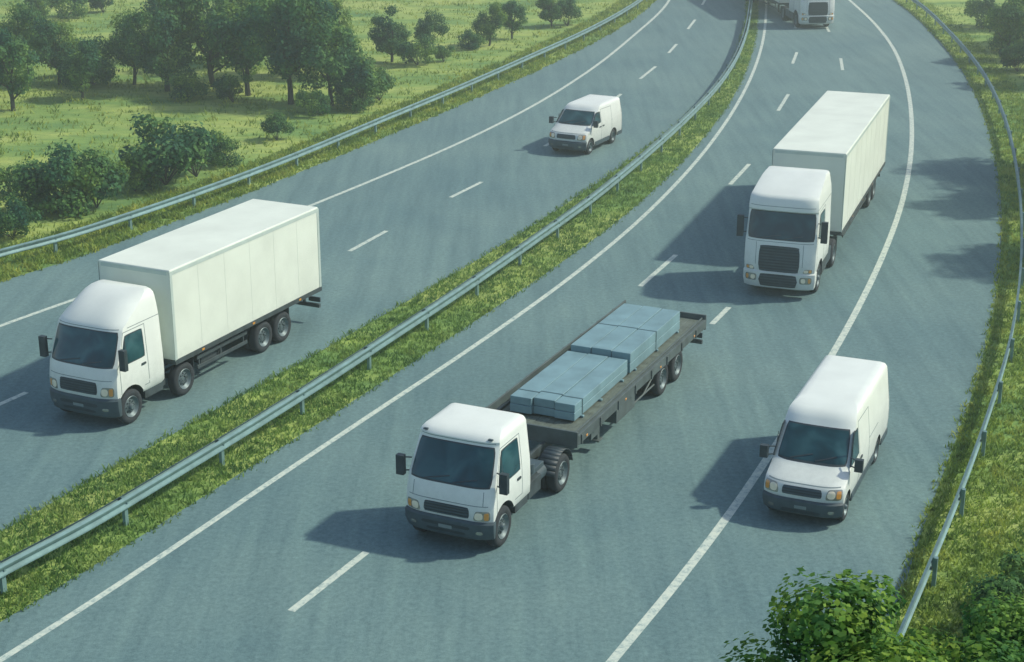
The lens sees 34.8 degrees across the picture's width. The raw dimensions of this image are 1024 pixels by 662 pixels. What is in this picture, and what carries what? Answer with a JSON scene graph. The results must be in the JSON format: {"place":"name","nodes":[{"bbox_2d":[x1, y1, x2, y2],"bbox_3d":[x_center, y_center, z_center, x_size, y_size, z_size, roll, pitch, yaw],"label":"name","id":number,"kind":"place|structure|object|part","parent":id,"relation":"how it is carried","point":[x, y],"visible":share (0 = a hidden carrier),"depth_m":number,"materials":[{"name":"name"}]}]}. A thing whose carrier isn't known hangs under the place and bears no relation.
{"place":"outdoors","nodes":[
{"label":"outdoors","id":0,"kind":"place"},
{"bbox_2d":[0,0,745,530],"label":"road","id":1,"kind":"structure","parent":0,"point":[430,226],"depth_m":67.92,"materials":[{"name":"grey asphalt"}]},
{"bbox_2d":[38,199,321,423],"bbox_3d":[-9.782,-0.780,49.872,3.000,3.980,10.879,9,21,24],"label":"box truck","id":2,"kind":"object","parent":1,"relation":"on","point":[133,321],"visible":1,"depth_m":47.83,"materials":[{"name":"white paint"}]},
{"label":"windows","id":3,"kind":"part","parent":2,"relation":"part of","materials":[{"name":"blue glass"}]},
{"bbox_2d":[548,94,621,153],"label":"delivery van","id":4,"kind":"object","parent":1,"relation":"on","point":[586,124],"visible":1,"depth_m":78.72,"materials":[{"name":"white paint"}]},
{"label":"windows","id":5,"kind":"part","parent":4,"relation":"part of","materials":[{"name":"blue glass"}]},
{"bbox_2d":[0,0,1001,661],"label":"road","id":6,"kind":"structure","parent":0,"point":[590,560],"depth_m":43.29,"materials":[{"name":"grey asphalt"}]},
{"bbox_2d":[0,0,913,661],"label":"road markings","id":7,"kind":"object","parent":6,"relation":"on","point":[678,580],"visible":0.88,"depth_m":50.60,"materials":[{"name":"paint"}]},
{"bbox_2d":[396,300,706,546],"bbox_3d":[1.618,1.629,44.667,2.920,2.815,15.224,9,21,23],"label":"flatbed truck","id":8,"kind":"object","parent":6,"relation":"on","point":[478,473],"visible":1,"depth_m":41.91,"materials":[{"name":"white paint"}]},
{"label":"windows","id":9,"kind":"part","parent":8,"relation":"part of","materials":[{"name":"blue glass"}]},
{"bbox_2d":[746,0,834,26],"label":"semi trailer truck","id":10,"kind":"object","parent":6,"relation":"on","point":[799,12],"visible":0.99,"depth_m":115.70,"materials":[{"name":"white paint"}]},
{"bbox_2d":[736,91,889,291],"bbox_3d":[12.160,-5.756,64.047,3.140,4.160,17.534,7,20,19],"label":"semi trailer truck","id":11,"kind":"object","parent":6,"relation":"on","point":[813,189],"visible":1,"depth_m":59.83,"materials":[{"name":"white paint"}]},
{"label":"windows","id":12,"kind":"part","parent":11,"relation":"part of","materials":[{"name":"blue glass"}]},
{"bbox_2d":[759,355,888,520],"bbox_3d":[8.197,2.717,42.113,2.560,2.420,6.154,8,21,22],"label":"delivery van","id":13,"kind":"object","parent":6,"relation":"on","point":[832,433],"visible":1,"depth_m":40.54,"materials":[{"name":"white paint"}]},
{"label":"windows","id":14,"kind":"part","parent":13,"relation":"part of","materials":[{"name":"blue glass"}]},
{"bbox_2d":[0,0,1023,657],"bbox_3d":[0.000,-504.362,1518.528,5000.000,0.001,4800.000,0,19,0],"label":"ground","id":15,"kind":"structure","parent":0,"point":[106,132],"depth_m":82.41,"materials":[{"name":"green plant"}]},
{"bbox_2d":[0,164,24,196],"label":"shrub","id":16,"kind":"object","parent":15,"relation":"on","point":[9,185],"visible":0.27,"depth_m":70.12,"materials":[{"name":"green plant"}]},
{"bbox_2d":[0,27,39,110],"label":"broadleaf tree","id":17,"kind":"object","parent":15,"relation":"on","point":[15,54],"visible":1,"depth_m":87.07,"materials":[{"name":"green plant"}]},
{"bbox_2d":[0,195,43,239],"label":"shrub","id":18,"kind":"object","parent":15,"relation":"on","point":[16,218],"visible":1,"depth_m":63.79,"materials":[{"name":"green plant"}]},
{"bbox_2d":[0,0,50,74],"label":"broadleaf tree","id":19,"kind":"object","parent":15,"relation":"on","point":[26,24],"visible":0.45,"depth_m":96.51,"materials":[{"name":"green plant"}]},
{"bbox_2d":[0,158,59,212],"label":"shrub","id":20,"kind":"object","parent":15,"relation":"on","point":[36,190],"visible":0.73,"depth_m":66.95,"materials":[{"name":"green plant"}]},
{"bbox_2d":[14,0,50,21],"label":"broadleaf tree","id":21,"kind":"object","parent":15,"relation":"on","point":[40,5],"visible":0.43,"depth_m":113.94,"materials":[{"name":"green plant"}]},
{"bbox_2d":[28,19,79,84],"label":"broadleaf tree","id":22,"kind":"object","parent":15,"relation":"on","point":[48,30],"visible":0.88,"depth_m":94.30,"materials":[{"name":"green plant"}]},
{"bbox_2d":[9,138,121,218],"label":"shrub","id":23,"kind":"object","parent":15,"relation":"on","point":[57,171],"visible":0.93,"depth_m":66.96,"materials":[{"name":"green plant"}]},
{"bbox_2d":[45,0,87,19],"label":"shrub","id":24,"kind":"object","parent":15,"relation":"on","point":[76,6],"visible":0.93,"depth_m":119.69,"materials":[{"name":"green plant"}]},
{"bbox_2d":[56,37,102,99],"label":"broadleaf tree","id":25,"kind":"object","parent":15,"relation":"on","point":[73,71],"visible":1,"depth_m":90.30,"materials":[{"name":"green plant"}]},
{"bbox_2d":[65,36,107,66],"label":"shrub","id":26,"kind":"object","parent":15,"relation":"on","point":[92,45],"visible":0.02,"depth_m":97.19,"materials":[{"name":"green plant"}]},
{"bbox_2d":[55,33,123,86],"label":"shrub","id":27,"kind":"object","parent":15,"relation":"on","point":[108,74],"visible":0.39,"depth_m":94.55,"materials":[{"name":"green plant"}]},
{"bbox_2d":[59,147,130,207],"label":"shrub","id":28,"kind":"object","parent":15,"relation":"on","point":[102,160],"visible":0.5,"depth_m":68.01,"materials":[{"name":"green plant"}]},
{"bbox_2d":[88,0,114,12],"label":"shrub","id":29,"kind":"object","parent":15,"relation":"on","point":[97,4],"visible":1,"depth_m":123.83,"materials":[{"name":"green plant"}]},
{"bbox_2d":[104,7,152,84],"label":"broadleaf tree","id":30,"kind":"object","parent":15,"relation":"on","point":[115,40],"visible":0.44,"depth_m":94.27,"materials":[{"name":"green plant"}]},
{"bbox_2d":[113,152,156,190],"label":"shrub","id":31,"kind":"object","parent":15,"relation":"on","point":[138,179],"visible":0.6,"depth_m":70.68,"materials":[{"name":"green plant"}]},
{"bbox_2d":[119,0,199,91],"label":"broadleaf tree","id":32,"kind":"object","parent":15,"relation":"on","point":[157,48],"visible":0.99,"depth_m":91.83,"materials":[{"name":"green plant"}]},
{"bbox_2d":[117,113,216,190],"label":"shrub","id":33,"kind":"object","parent":15,"relation":"on","point":[189,143],"visible":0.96,"depth_m":71.04,"materials":[{"name":"green plant"}]},
{"bbox_2d":[140,0,199,41],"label":"broadleaf tree","id":34,"kind":"object","parent":15,"relation":"on","point":[152,3],"visible":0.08,"depth_m":101.70,"materials":[{"name":"green plant"}]},
{"bbox_2d":[160,64,210,101],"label":"shrub","id":35,"kind":"object","parent":15,"relation":"on","point":[192,86],"visible":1,"depth_m":90.52,"materials":[{"name":"green plant"}]},
{"bbox_2d":[170,130,224,176],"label":"shrub","id":36,"kind":"object","parent":15,"relation":"on","point":[218,138],"visible":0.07,"depth_m":73.82,"materials":[{"name":"green plant"}]},
{"bbox_2d":[156,0,242,86],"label":"broadleaf tree","id":37,"kind":"object","parent":15,"relation":"on","point":[191,19],"visible":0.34,"depth_m":93.18,"materials":[{"name":"green plant"}]},
{"bbox_2d":[204,135,243,167],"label":"shrub","id":38,"kind":"object","parent":15,"relation":"on","point":[216,155],"visible":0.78,"depth_m":75.62,"materials":[{"name":"green plant"}]},
{"bbox_2d":[212,72,252,102],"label":"shrub","id":39,"kind":"object","parent":15,"relation":"on","point":[224,86],"visible":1,"depth_m":89.86,"materials":[{"name":"green plant"}]},
{"bbox_2d":[205,0,273,15],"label":"broadleaf tree","id":40,"kind":"object","parent":15,"relation":"on","point":[238,1],"visible":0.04,"depth_m":98.65,"materials":[{"name":"green plant"}]},
{"bbox_2d":[200,0,280,95],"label":"broadleaf tree","id":41,"kind":"object","parent":15,"relation":"on","point":[220,37],"visible":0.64,"depth_m":90.24,"materials":[{"name":"green plant"}]},
{"bbox_2d":[259,112,294,139],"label":"shrub","id":42,"kind":"object","parent":15,"relation":"on","point":[276,123],"visible":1,"depth_m":81.01,"materials":[{"name":"green plant"}]},
{"bbox_2d":[269,7,304,54],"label":"broadleaf tree","id":43,"kind":"object","parent":15,"relation":"on","point":[292,24],"visible":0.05,"depth_m":95.75,"materials":[{"name":"green plant"}]},
{"bbox_2d":[230,0,345,104],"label":"broadleaf tree","id":44,"kind":"object","parent":15,"relation":"on","point":[283,59],"visible":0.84,"depth_m":87.87,"materials":[{"name":"green plant"}]},
{"bbox_2d":[0,0,623,256],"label":"field grass","id":45,"kind":"structure","parent":15,"relation":"on","point":[216,97],"depth_m":91.98,"materials":[{"name":"green plant"}]},
{"bbox_2d":[295,88,330,116],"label":"shrub","id":46,"kind":"object","parent":15,"relation":"on","point":[320,100],"visible":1,"depth_m":86.44,"materials":[{"name":"green plant"}]},
{"bbox_2d":[0,0,646,256],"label":"guardrail","id":47,"kind":"object","parent":15,"relation":"on","point":[73,233],"visible":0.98,"depth_m":73.57,"materials":[{"name":"metal"}]},
{"bbox_2d":[0,0,656,281],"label":"verge grass","id":48,"kind":"structure","parent":15,"relation":"on","point":[96,240],"depth_m":77.64,"materials":[{"name":"green plant"}]},
{"bbox_2d":[294,7,366,105],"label":"broadleaf tree","id":49,"kind":"object","parent":15,"relation":"on","point":[330,63],"visible":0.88,"depth_m":87.73,"materials":[{"name":"green plant"}]},
{"bbox_2d":[301,0,359,73],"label":"broadleaf tree","id":50,"kind":"object","parent":15,"relation":"on","point":[336,3],"visible":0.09,"depth_m":98.09,"materials":[{"name":"green plant"}]},
{"bbox_2d":[331,76,380,112],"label":"shrub","id":51,"kind":"object","parent":15,"relation":"on","point":[356,101],"visible":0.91,"depth_m":87.86,"materials":[{"name":"green plant"}]},
{"bbox_2d":[329,55,389,100],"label":"shrub","id":52,"kind":"object","parent":15,"relation":"on","point":[364,70],"visible":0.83,"depth_m":88.07,"materials":[{"name":"green plant"}]},
{"bbox_2d":[0,0,752,593],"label":"guardrail","id":53,"kind":"object","parent":15,"relation":"on","point":[74,530],"visible":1,"depth_m":47.41,"materials":[{"name":"metal"}]},
{"bbox_2d":[364,67,395,100],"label":"shrub","id":54,"kind":"object","parent":15,"relation":"on","point":[379,71],"visible":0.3,"depth_m":90.43,"materials":[{"name":"green plant"}]},
{"bbox_2d":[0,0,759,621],"bbox_3d":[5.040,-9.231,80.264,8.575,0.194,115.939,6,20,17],"label":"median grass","id":55,"kind":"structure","parent":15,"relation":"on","point":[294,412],"depth_m":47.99,"materials":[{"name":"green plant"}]},
{"bbox_2d":[367,5,412,61],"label":"broadleaf tree","id":56,"kind":"object","parent":15,"relation":"on","point":[383,40],"visible":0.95,"depth_m":102.06,"materials":[{"name":"green plant"}]},
{"bbox_2d":[390,32,437,64],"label":"shrub","id":57,"kind":"object","parent":15,"relation":"on","point":[401,49],"visible":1,"depth_m":101.17,"materials":[{"name":"green plant"}]},
{"bbox_2d":[412,10,449,45],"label":"broadleaf tree","id":58,"kind":"object","parent":15,"relation":"on","point":[427,24],"visible":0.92,"depth_m":106.53,"materials":[{"name":"green plant"}]},
{"bbox_2d":[433,45,454,61],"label":"shrub","id":59,"kind":"object","parent":15,"relation":"on","point":[440,55],"visible":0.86,"depth_m":102.89,"materials":[{"name":"green plant"}]},
{"bbox_2d":[456,29,485,49],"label":"shrub","id":60,"kind":"object","parent":15,"relation":"on","point":[474,39],"visible":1,"depth_m":107.23,"materials":[{"name":"green plant"}]},
{"bbox_2d":[471,0,508,45],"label":"broadleaf tree","id":61,"kind":"object","parent":15,"relation":"on","point":[484,25],"visible":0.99,"depth_m":108.43,"materials":[{"name":"green plant"}]},
{"bbox_2d":[501,0,527,38],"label":"broadleaf tree","id":62,"kind":"object","parent":15,"relation":"on","point":[513,8],"visible":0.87,"depth_m":110.94,"materials":[{"name":"green plant"}]},
{"bbox_2d":[535,0,565,27],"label":"broadleaf tree","id":63,"kind":"object","parent":15,"relation":"on","point":[550,9],"visible":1,"depth_m":116.09,"materials":[{"name":"green plant"}]},
{"bbox_2d":[555,0,582,25],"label":"shrub","id":64,"kind":"object","parent":15,"relation":"on","point":[571,10],"visible":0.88,"depth_m":116.64,"materials":[{"name":"green plant"}]},
{"bbox_2d":[716,566,1023,661],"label":"broadleaf tree","id":65,"kind":"object","parent":15,"relation":"on","point":[854,632],"visible":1,"depth_m":24.99,"materials":[{"name":"green plant"}]},
{"bbox_2d":[887,0,1023,658],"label":"verge grass","id":66,"kind":"structure","parent":15,"relation":"on","point":[961,577],"depth_m":44.60,"materials":[{"name":"green plant"}]},
{"bbox_2d":[896,0,1023,641],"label":"guardrail","id":67,"kind":"object","parent":15,"relation":"on","point":[933,558],"visible":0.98,"depth_m":46.92,"materials":[{"name":"metal"}]},
{"bbox_2d":[935,583,1023,661],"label":"broadleaf tree","id":68,"kind":"object","parent":15,"relation":"on","point":[995,617],"visible":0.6,"depth_m":26.30,"materials":[{"name":"green plant"}]},
{"bbox_2d":[964,0,1002,27],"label":"broadleaf tree","id":69,"kind":"object","parent":15,"relation":"on","point":[975,8],"visible":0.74,"depth_m":115.88,"materials":[{"name":"green plant"}]},
{"bbox_2d":[963,572,1023,638],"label":"shrub","id":70,"kind":"object","parent":15,"relation":"on","point":[1000,585],"visible":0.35,"depth_m":34.05,"materials":[{"name":"green plant"}]},
{"bbox_2d":[981,0,1023,47],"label":"broadleaf tree","id":71,"kind":"object","parent":15,"relation":"on","point":[1007,19],"visible":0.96,"depth_m":101.92,"materials":[{"name":"green plant"}]},
{"bbox_2d":[985,24,1023,51],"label":"shrub","id":72,"kind":"object","parent":15,"relation":"on","point":[993,48],"visible":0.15,"depth_m":106.45,"materials":[{"name":"green plant"}]},
{"bbox_2d":[996,547,1023,608],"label":"shrub","id":73,"kind":"object","parent":15,"relation":"on","point":[1009,567],"visible":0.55,"depth_m":35.47,"materials":[{"name":"green plant"}]},
{"bbox_2d":[998,41,1023,71],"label":"shrub","id":74,"kind":"object","parent":15,"relation":"on","point":[1010,55],"visible":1,"depth_m":99.27,"materials":[{"name":"green plant"}]},
{"bbox_2d":[919,2,1023,644],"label":"field grass","id":75,"kind":"structure","parent":0,"point":[991,527],"depth_m":91.62,"materials":[{"name":"green plant"}]}
]}

